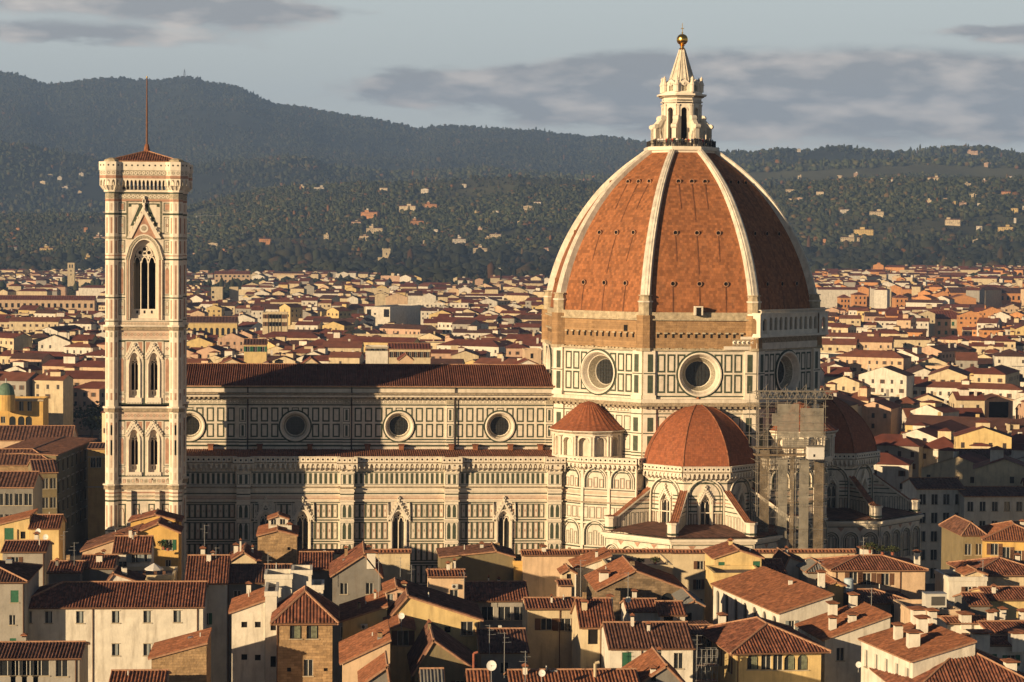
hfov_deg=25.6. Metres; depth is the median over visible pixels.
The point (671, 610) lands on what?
white loft
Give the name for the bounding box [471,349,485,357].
town house
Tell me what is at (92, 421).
broadleaf tree
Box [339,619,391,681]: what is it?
orange roof house
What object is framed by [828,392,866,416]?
town house
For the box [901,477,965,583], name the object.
grey palace
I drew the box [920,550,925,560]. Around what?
window
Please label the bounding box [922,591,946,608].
ventilation machine
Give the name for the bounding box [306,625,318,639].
window
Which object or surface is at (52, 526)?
side house
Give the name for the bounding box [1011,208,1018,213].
hill villa
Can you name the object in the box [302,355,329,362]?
town house
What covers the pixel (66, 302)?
palace
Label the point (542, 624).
window
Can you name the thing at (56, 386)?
town house
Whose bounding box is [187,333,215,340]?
town house
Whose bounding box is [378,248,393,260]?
castle villa
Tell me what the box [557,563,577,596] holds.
roof hut
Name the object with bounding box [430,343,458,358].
town house
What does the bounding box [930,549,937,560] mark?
window
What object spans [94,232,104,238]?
hill villa
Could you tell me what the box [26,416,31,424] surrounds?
window
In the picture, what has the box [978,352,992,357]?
town house
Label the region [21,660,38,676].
window
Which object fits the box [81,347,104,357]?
town house
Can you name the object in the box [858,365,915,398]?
town house
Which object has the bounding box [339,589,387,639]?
yellow house
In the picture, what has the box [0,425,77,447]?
town house
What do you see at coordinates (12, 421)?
window
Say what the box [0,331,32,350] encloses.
town house
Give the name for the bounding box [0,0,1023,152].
sky
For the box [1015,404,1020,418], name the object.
town house
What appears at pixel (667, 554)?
canons row
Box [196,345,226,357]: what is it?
town house
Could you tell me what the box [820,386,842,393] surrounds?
town house
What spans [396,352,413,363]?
gable house
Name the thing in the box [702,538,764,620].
yellow gable house
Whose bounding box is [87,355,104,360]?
town house
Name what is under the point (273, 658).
window
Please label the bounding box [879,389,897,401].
town house
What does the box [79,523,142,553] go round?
leanto house
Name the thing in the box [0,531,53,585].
grey house
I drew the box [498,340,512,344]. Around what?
town house
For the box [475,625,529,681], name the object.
dark low house
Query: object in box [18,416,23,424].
window
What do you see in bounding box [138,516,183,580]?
gable house
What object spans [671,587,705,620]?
grey house
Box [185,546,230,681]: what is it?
pale house
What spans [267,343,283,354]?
town house
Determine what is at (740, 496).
gothic window
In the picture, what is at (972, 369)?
town house
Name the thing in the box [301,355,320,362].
gable house
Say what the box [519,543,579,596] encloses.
pale wall house
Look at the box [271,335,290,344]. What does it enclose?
town house
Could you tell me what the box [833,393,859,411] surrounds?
town house
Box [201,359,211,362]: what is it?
town house
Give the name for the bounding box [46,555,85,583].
house
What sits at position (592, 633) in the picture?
window
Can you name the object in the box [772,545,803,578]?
white house
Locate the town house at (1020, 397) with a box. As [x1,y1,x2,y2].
[1013,391,1023,418]
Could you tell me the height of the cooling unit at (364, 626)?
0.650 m
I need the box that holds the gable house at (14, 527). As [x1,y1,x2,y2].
[0,508,37,559]
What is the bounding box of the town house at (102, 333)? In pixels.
[96,330,104,337]
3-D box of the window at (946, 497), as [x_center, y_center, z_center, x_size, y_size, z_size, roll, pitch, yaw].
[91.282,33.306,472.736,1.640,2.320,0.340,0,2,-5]
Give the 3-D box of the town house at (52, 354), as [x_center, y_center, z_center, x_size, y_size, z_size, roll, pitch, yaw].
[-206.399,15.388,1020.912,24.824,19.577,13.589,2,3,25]
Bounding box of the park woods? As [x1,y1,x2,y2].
[0,235,1023,280]
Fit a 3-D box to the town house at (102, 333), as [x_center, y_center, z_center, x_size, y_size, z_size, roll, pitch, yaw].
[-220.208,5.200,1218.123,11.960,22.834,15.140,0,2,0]
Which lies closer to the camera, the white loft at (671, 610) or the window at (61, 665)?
the window at (61, 665)
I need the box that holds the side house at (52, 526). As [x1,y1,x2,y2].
[28,512,66,559]
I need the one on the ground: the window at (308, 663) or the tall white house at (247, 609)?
the tall white house at (247, 609)
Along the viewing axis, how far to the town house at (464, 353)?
1033.77 m
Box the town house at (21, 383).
[0,369,37,395]
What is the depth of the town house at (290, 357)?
965.23 m
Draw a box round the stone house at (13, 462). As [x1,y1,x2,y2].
[0,448,58,470]
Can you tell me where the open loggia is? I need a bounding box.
[983,393,1013,418]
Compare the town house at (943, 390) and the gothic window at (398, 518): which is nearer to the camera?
the gothic window at (398, 518)
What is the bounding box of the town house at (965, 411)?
[955,405,984,416]
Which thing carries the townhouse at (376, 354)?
on the ground
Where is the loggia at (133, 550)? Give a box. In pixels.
[112,527,155,566]
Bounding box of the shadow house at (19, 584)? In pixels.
[0,559,42,640]
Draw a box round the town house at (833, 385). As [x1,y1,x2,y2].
[826,382,850,394]
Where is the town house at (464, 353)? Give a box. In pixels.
[450,346,479,361]
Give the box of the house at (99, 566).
[81,549,120,580]
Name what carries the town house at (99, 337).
on the ground
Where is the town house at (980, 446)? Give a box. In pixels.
[969,443,992,448]
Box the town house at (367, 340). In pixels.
[352,336,419,353]
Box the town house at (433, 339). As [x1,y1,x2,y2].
[418,338,443,341]
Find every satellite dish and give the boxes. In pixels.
[398,613,404,630]
[487,660,495,681]
[539,670,544,681]
[856,662,860,671]
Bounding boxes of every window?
[0,493,3,505]
[0,660,16,676]
[4,493,13,505]
[4,528,13,541]
[7,557,22,561]
[8,615,16,625]
[9,416,15,424]
[10,590,18,602]
[10,660,27,676]
[14,493,22,505]
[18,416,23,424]
[19,401,23,410]
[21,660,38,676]
[24,493,32,505]
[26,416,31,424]
[27,402,31,410]
[29,611,32,623]
[33,660,49,676]
[42,478,47,488]
[42,497,48,508]
[44,611,52,623]
[50,478,56,488]
[50,497,55,507]
[55,660,68,677]
[75,611,84,623]
[90,458,95,467]
[96,458,101,467]
[111,610,119,623]
[111,643,119,656]
[119,561,126,566]
[126,554,143,562]
[138,554,150,562]
[142,610,151,623]
[142,643,151,656]
[164,539,175,550]
[166,560,170,565]
[172,610,181,622]
[207,613,211,624]
[234,590,240,596]
[241,622,246,626]
[241,654,246,659]
[244,346,251,351]
[251,346,258,351]
[254,496,276,549]
[255,622,260,626]
[255,655,260,659]
[259,346,266,351]
[271,656,275,666]
[279,519,285,524]
[289,625,302,639]
[291,496,313,564]
[302,659,313,676]
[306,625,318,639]
[339,583,347,594]
[365,583,372,594]
[384,309,388,316]
[387,496,409,548]
[387,593,393,602]
[388,352,394,357]
[391,630,414,645]
[394,352,400,357]
[412,352,418,357]
[418,352,424,357]
[424,352,430,357]
[450,590,457,596]
[460,621,473,635]
[481,607,493,620]
[492,496,515,547]
[497,607,510,620]
[499,662,508,673]
[513,607,521,620]
[535,618,557,630]
[552,618,571,631]
[588,629,597,643]
[622,652,630,666]
[658,483,671,521]
[662,593,672,599]
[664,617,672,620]
[674,653,683,669]
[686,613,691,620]
[693,579,703,589]
[694,561,704,569]
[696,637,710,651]
[698,485,712,524]
[715,591,718,620]
[718,647,721,666]
[726,596,727,621]
[728,654,732,673]
[735,483,745,510]
[735,599,737,619]
[744,603,746,618]
[746,655,759,670]
[753,561,759,566]
[760,655,771,670]
[772,655,783,670]
[784,654,796,670]
[785,620,798,630]
[797,654,808,670]
[827,471,838,507]
[835,648,844,661]
[845,572,861,583]
[858,573,875,585]
[859,469,868,492]
[863,650,867,668]
[875,654,877,668]
[876,573,893,585]
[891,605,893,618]
[920,494,925,504]
[920,513,925,523]
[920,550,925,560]
[921,531,925,541]
[930,513,937,523]
[930,531,937,541]
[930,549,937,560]
[930,568,936,578]
[931,494,937,504]
[943,494,949,504]
[943,513,948,520]
[954,494,958,504]
[961,587,975,591]
[964,544,971,555]
[967,502,973,511]
[975,544,981,555]
[979,502,985,511]
[987,543,1002,555]
[989,402,1007,416]
[991,502,998,511]
[998,547,1013,557]
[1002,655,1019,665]
[1003,502,1010,511]
[1010,550,1023,560]
[1016,502,1022,511]
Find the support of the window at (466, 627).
in the long gable house at (459, 619)
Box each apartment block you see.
[211,287,222,300]
[214,271,250,283]
[229,287,238,301]
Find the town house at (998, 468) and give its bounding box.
[973,446,1023,485]
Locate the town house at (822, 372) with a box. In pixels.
[820,367,824,385]
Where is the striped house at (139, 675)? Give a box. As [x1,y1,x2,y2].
[109,669,171,681]
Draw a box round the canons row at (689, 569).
[672,548,856,620]
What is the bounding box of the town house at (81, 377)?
[48,368,104,386]
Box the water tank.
[844,578,852,592]
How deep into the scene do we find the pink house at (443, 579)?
324.26 m
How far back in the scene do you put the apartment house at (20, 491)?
433.83 m
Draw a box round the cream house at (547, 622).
[520,594,574,668]
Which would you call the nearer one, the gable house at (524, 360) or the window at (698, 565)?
the window at (698, 565)
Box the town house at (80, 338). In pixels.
[71,334,98,343]
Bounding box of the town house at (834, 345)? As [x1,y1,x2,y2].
[820,337,856,352]
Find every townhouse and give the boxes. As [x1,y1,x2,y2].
[243,338,267,362]
[365,345,388,363]
[388,343,430,363]
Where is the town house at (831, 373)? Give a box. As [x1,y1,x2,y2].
[823,366,855,385]
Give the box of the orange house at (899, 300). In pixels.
[891,294,908,306]
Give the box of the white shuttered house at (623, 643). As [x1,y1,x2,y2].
[600,613,695,681]
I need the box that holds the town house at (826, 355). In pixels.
[820,353,842,358]
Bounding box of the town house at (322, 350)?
[297,346,328,362]
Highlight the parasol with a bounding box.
[144,563,163,570]
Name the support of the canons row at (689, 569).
on the ground
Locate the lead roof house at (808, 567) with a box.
[796,557,825,586]
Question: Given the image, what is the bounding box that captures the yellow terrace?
[705,565,757,623]
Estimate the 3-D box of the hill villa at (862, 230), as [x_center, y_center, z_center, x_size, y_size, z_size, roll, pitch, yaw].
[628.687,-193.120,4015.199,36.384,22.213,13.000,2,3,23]
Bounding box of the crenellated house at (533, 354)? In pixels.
[522,348,541,363]
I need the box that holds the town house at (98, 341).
[94,340,104,344]
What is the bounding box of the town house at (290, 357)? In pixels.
[272,351,297,362]
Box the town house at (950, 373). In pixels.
[928,365,970,381]
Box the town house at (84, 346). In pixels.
[63,339,98,354]
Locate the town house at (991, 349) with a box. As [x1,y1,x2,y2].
[981,344,999,353]
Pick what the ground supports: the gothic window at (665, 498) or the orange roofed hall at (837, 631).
the orange roofed hall at (837, 631)
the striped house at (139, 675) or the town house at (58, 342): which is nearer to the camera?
the striped house at (139, 675)
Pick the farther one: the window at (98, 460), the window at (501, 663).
the window at (98, 460)
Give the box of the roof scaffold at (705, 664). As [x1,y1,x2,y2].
[694,648,717,681]
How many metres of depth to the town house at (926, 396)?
818.10 m
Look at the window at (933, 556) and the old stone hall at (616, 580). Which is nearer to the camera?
the old stone hall at (616, 580)
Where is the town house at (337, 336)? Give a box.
[328,331,356,340]
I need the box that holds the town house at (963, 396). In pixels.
[948,387,985,414]
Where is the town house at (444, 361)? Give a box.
[430,358,464,363]
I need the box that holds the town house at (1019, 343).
[1012,336,1023,350]
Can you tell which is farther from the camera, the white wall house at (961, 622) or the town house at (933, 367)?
the town house at (933, 367)
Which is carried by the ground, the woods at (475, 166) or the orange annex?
the orange annex
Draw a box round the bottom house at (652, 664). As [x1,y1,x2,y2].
[621,646,684,681]
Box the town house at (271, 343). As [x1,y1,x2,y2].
[266,338,289,348]
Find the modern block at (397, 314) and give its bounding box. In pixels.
[365,304,419,329]
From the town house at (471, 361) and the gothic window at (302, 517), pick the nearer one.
the gothic window at (302, 517)
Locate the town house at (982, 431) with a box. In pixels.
[952,419,1012,448]
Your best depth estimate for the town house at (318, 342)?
1100.50 m
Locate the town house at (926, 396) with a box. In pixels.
[914,392,948,403]
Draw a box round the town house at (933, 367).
[911,364,958,369]
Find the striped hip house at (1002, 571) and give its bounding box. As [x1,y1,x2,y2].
[946,553,1023,585]
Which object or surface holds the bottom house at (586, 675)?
on the outer ground
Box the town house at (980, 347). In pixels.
[971,339,1003,355]
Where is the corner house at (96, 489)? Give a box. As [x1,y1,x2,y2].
[87,442,104,539]
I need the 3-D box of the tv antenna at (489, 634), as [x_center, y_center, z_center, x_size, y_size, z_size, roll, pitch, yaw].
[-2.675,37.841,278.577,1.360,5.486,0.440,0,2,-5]
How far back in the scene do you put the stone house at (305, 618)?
283.88 m
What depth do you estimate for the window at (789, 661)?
285.47 m
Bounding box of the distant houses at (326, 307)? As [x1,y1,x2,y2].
[0,262,1023,490]
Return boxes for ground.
[65,306,934,590]
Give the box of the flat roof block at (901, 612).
[893,599,960,623]
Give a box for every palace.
[0,295,96,310]
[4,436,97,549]
[187,316,238,337]
[814,545,928,598]
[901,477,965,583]
[928,310,959,336]
[945,287,1021,306]
[958,486,1023,525]
[978,519,1023,560]
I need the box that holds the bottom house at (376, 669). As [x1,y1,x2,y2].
[357,650,390,681]
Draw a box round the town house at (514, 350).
[505,339,529,356]
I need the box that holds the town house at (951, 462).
[921,447,987,485]
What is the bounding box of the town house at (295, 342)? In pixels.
[289,340,327,344]
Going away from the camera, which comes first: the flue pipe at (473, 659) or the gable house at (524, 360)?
the flue pipe at (473, 659)
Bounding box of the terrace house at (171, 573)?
[123,566,177,580]
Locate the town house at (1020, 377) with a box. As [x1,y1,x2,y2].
[1019,374,1022,385]
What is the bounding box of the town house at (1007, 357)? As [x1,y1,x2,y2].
[992,348,1023,366]
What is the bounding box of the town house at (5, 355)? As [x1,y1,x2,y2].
[0,348,22,363]
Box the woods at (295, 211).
[0,171,1023,267]
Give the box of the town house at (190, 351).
[187,348,196,357]
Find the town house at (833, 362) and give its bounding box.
[820,357,849,368]
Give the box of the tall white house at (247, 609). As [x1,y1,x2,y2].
[228,581,264,681]
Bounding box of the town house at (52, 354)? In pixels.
[49,353,81,355]
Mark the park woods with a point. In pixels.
(452, 261)
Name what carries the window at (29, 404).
in the domed house at (24, 410)
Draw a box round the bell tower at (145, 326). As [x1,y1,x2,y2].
[99,76,192,580]
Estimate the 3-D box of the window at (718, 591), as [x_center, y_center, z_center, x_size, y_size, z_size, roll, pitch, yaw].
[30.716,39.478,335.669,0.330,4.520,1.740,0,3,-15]
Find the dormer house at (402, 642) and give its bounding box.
[383,613,415,681]
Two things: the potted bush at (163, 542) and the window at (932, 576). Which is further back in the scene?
the window at (932, 576)
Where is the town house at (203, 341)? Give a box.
[187,335,216,348]
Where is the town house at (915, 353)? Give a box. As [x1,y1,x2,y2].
[897,346,926,363]
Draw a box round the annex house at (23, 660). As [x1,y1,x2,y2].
[0,633,89,681]
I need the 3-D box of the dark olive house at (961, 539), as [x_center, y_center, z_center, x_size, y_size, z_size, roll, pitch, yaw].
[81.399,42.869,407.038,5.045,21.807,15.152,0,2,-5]
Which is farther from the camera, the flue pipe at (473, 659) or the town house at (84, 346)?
the town house at (84, 346)
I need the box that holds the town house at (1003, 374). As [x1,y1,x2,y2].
[973,365,1019,385]
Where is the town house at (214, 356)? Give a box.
[208,351,224,362]
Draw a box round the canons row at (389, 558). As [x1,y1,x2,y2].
[300,547,411,590]
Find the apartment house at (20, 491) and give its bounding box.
[0,471,43,517]
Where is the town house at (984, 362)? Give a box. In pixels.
[977,358,992,367]
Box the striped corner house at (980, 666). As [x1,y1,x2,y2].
[866,648,1023,681]
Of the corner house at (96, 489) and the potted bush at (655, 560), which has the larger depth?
the corner house at (96, 489)
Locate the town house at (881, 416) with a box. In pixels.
[862,398,901,435]
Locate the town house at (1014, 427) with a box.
[993,421,1023,433]
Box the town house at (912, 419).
[904,412,1023,431]
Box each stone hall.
[148,627,211,681]
[583,555,687,620]
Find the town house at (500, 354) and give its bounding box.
[494,352,517,358]
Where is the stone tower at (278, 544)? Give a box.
[256,522,298,564]
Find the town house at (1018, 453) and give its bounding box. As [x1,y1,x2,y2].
[1010,446,1023,461]
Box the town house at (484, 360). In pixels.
[474,356,541,363]
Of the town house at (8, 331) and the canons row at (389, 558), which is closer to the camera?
the canons row at (389, 558)
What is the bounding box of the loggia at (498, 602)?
[465,575,528,627]
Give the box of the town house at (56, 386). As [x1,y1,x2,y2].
[32,369,73,424]
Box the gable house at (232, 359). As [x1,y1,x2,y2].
[219,356,245,362]
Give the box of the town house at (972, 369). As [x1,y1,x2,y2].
[964,366,981,374]
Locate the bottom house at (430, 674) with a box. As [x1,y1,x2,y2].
[418,667,444,681]
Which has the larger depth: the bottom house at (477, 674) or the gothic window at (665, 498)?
the gothic window at (665, 498)
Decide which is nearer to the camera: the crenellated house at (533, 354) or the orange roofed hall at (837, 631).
the orange roofed hall at (837, 631)
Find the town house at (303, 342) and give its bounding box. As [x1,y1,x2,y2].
[298,339,311,345]
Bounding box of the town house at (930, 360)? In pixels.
[916,355,946,364]
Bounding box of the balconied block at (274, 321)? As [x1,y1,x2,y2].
[262,312,287,333]
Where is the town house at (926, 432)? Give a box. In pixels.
[902,419,969,441]
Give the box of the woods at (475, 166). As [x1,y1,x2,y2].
[0,71,1023,213]
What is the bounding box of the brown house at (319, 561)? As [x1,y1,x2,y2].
[299,550,333,600]
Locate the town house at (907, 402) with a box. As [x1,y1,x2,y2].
[894,395,920,408]
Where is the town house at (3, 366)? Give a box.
[0,363,10,369]
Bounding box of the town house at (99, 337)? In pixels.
[84,332,104,339]
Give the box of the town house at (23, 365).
[4,360,41,373]
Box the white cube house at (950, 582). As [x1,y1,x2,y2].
[934,569,987,605]
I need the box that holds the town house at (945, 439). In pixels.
[923,428,954,466]
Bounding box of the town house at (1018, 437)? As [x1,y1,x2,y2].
[1008,430,1023,442]
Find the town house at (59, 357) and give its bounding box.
[54,353,87,359]
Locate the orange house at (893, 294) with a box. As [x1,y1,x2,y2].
[891,291,895,306]
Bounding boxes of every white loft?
[619,588,657,620]
[654,600,687,620]
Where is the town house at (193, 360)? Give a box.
[187,358,212,362]
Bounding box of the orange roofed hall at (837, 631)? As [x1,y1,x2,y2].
[794,591,891,681]
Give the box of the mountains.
[0,75,1021,213]
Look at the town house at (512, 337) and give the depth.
1185.45 m
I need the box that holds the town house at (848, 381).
[828,369,862,392]
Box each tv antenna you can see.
[376,553,382,597]
[485,625,492,660]
[502,632,508,676]
[521,651,530,681]
[575,560,585,596]
[866,588,876,605]
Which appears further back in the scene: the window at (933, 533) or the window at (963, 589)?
the window at (933, 533)
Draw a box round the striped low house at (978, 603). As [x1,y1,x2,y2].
[952,591,992,614]
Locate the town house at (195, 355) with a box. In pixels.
[188,352,198,357]
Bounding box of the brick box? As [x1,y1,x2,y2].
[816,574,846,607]
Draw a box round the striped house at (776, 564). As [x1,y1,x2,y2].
[761,558,787,573]
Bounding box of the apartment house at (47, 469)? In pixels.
[27,459,57,513]
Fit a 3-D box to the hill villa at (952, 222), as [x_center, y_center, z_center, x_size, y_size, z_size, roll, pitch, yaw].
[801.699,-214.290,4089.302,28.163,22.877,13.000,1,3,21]
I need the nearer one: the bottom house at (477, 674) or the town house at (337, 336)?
the bottom house at (477, 674)
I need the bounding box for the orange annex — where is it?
[513,554,521,579]
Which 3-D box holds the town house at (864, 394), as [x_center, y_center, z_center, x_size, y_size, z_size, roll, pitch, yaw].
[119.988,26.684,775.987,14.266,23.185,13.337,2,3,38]
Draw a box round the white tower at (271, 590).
[264,582,278,681]
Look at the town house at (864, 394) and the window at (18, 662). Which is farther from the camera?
the town house at (864, 394)
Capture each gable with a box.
[229,538,262,562]
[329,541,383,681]
[568,546,611,596]
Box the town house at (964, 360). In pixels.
[955,352,977,368]
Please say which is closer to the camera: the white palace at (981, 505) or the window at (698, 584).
the window at (698, 584)
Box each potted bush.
[157,539,169,549]
[162,543,173,550]
[636,557,644,562]
[649,556,660,564]
[860,541,877,553]
[876,545,889,554]
[885,545,899,554]
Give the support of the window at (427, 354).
in the townhouse at (419, 353)
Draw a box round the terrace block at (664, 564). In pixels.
[602,554,672,573]
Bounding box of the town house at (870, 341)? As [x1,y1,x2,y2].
[855,332,893,349]
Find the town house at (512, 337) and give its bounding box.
[506,332,541,341]
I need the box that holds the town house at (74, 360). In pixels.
[42,354,104,373]
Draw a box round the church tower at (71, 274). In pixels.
[67,263,74,287]
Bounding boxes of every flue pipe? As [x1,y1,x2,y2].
[472,651,477,667]
[593,661,599,677]
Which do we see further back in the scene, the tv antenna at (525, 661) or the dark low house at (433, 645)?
the dark low house at (433, 645)
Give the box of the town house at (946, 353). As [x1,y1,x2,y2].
[922,342,968,364]
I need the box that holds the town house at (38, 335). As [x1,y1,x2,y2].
[30,330,52,342]
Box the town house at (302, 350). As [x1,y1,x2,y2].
[284,344,321,355]
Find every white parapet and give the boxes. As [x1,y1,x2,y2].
[264,569,292,601]
[291,565,312,592]
[311,580,323,594]
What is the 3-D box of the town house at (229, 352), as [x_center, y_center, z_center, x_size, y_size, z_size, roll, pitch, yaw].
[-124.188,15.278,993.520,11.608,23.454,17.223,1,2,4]
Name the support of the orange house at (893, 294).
on the ground
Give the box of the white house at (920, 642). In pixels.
[858,606,976,681]
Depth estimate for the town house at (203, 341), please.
1123.99 m
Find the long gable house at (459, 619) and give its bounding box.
[387,579,483,661]
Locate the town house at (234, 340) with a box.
[218,331,248,353]
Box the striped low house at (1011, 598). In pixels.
[969,584,1023,619]
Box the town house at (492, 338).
[476,336,505,340]
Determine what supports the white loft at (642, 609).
on the ground
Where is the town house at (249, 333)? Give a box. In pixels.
[239,330,257,337]
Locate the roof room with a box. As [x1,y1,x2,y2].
[955,564,988,576]
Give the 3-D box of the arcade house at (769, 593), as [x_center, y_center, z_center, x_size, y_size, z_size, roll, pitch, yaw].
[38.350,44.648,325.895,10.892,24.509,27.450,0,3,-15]
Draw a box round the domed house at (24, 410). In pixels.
[0,378,48,424]
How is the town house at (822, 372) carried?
on the ground
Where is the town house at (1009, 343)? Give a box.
[981,334,1015,349]
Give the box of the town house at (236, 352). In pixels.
[222,345,239,354]
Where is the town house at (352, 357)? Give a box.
[328,350,364,363]
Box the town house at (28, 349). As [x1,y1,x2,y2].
[18,347,65,353]
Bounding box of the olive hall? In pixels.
[436,541,515,580]
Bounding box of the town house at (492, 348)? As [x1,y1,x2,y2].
[437,338,508,357]
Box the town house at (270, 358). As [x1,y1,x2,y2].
[267,353,283,361]
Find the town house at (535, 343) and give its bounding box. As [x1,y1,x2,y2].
[513,338,542,348]
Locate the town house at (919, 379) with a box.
[914,374,927,384]
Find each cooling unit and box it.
[361,624,367,628]
[452,584,457,588]
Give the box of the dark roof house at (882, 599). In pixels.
[843,584,909,627]
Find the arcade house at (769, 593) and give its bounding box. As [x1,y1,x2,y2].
[710,566,833,630]
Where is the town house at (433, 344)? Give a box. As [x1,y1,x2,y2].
[419,341,443,348]
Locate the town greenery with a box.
[0,262,1021,298]
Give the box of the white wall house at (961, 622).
[937,609,995,633]
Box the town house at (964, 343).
[959,340,976,351]
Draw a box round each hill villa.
[40,244,54,249]
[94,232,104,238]
[259,238,271,244]
[359,234,370,240]
[361,208,379,218]
[366,224,383,233]
[399,203,417,211]
[411,217,423,224]
[421,188,430,193]
[425,201,437,207]
[452,234,465,243]
[473,244,487,253]
[490,233,501,237]
[840,209,849,214]
[841,233,859,241]
[854,227,874,234]
[869,209,883,216]
[945,217,960,225]
[967,149,978,154]
[998,224,1013,230]
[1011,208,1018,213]
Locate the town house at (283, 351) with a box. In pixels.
[271,348,300,356]
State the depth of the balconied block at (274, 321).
1323.84 m
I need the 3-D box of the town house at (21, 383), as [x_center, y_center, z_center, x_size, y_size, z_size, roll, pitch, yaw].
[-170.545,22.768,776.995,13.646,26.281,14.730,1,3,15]
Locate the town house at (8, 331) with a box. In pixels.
[0,329,28,335]
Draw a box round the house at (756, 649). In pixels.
[699,612,831,681]
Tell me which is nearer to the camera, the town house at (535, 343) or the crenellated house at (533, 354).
the crenellated house at (533, 354)
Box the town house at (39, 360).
[9,351,54,368]
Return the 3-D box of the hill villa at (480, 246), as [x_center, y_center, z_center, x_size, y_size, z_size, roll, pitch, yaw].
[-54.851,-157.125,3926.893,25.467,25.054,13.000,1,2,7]
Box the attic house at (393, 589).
[381,577,404,609]
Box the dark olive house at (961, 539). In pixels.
[938,515,986,568]
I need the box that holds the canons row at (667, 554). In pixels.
[568,547,674,573]
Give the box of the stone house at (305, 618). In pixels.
[270,585,339,681]
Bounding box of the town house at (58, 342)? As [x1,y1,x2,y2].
[38,330,72,351]
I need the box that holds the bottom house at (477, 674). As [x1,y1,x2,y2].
[464,668,490,681]
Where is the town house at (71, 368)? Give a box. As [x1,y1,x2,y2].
[43,366,88,373]
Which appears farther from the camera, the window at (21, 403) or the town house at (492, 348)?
the town house at (492, 348)
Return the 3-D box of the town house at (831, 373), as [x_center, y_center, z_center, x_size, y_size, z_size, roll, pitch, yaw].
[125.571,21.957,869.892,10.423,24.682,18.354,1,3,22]
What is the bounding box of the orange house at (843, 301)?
[837,294,850,311]
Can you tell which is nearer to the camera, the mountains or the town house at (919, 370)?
the town house at (919, 370)
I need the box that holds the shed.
[106,565,146,580]
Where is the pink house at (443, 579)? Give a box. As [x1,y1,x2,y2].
[426,557,466,598]
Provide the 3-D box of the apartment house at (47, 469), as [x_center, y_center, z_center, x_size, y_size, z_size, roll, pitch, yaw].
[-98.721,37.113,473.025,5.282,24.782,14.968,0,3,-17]
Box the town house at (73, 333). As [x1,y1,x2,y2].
[70,330,78,336]
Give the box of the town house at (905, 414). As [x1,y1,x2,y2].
[901,408,915,431]
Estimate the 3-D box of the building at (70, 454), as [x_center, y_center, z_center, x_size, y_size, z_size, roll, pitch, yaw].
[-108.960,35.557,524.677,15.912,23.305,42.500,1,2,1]
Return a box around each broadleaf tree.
[73,401,103,437]
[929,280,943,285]
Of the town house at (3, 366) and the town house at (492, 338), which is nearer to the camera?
the town house at (3, 366)
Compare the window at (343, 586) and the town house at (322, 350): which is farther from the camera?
the town house at (322, 350)
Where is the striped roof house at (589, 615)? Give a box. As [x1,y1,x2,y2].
[570,592,614,667]
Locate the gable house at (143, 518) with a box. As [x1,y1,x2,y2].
[128,508,183,580]
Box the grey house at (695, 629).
[687,620,712,681]
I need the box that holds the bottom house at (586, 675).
[503,663,639,681]
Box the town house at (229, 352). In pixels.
[215,349,243,362]
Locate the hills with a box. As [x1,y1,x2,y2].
[0,160,1023,254]
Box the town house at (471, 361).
[465,359,477,363]
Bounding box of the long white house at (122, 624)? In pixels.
[28,581,208,681]
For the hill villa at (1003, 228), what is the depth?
4025.27 m
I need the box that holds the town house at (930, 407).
[910,400,958,415]
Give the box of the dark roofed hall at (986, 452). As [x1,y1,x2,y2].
[935,449,1011,461]
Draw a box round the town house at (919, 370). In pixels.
[905,364,932,376]
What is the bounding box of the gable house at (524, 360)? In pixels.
[511,357,537,363]
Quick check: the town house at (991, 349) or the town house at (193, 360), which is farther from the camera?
the town house at (991, 349)
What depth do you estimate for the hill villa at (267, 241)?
4055.25 m
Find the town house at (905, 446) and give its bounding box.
[874,433,927,476]
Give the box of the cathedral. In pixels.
[186,23,923,586]
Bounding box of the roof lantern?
[267,511,289,528]
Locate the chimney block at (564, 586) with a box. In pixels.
[555,579,573,596]
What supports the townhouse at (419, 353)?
on the ground
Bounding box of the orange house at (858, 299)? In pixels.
[850,292,867,306]
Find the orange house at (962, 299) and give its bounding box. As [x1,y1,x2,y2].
[949,294,976,303]
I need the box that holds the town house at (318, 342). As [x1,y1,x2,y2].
[306,337,326,345]
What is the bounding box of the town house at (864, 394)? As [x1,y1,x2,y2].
[847,386,885,402]
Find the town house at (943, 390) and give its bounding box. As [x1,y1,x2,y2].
[913,378,1023,404]
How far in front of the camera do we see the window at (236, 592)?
335.91 m
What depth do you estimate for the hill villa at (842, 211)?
4218.36 m
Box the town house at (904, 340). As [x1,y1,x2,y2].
[887,332,929,348]
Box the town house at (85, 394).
[73,381,104,434]
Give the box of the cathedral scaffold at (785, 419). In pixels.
[747,384,832,548]
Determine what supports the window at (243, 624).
in the tall white house at (247, 609)
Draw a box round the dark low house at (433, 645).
[407,619,477,681]
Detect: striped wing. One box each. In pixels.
[962,629,1023,672]
[978,606,1023,633]
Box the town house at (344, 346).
[322,339,363,353]
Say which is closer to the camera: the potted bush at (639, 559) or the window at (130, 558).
the window at (130, 558)
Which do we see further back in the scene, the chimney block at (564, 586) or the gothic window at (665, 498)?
the gothic window at (665, 498)
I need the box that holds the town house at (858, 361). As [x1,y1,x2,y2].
[836,348,910,374]
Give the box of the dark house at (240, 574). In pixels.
[227,559,291,681]

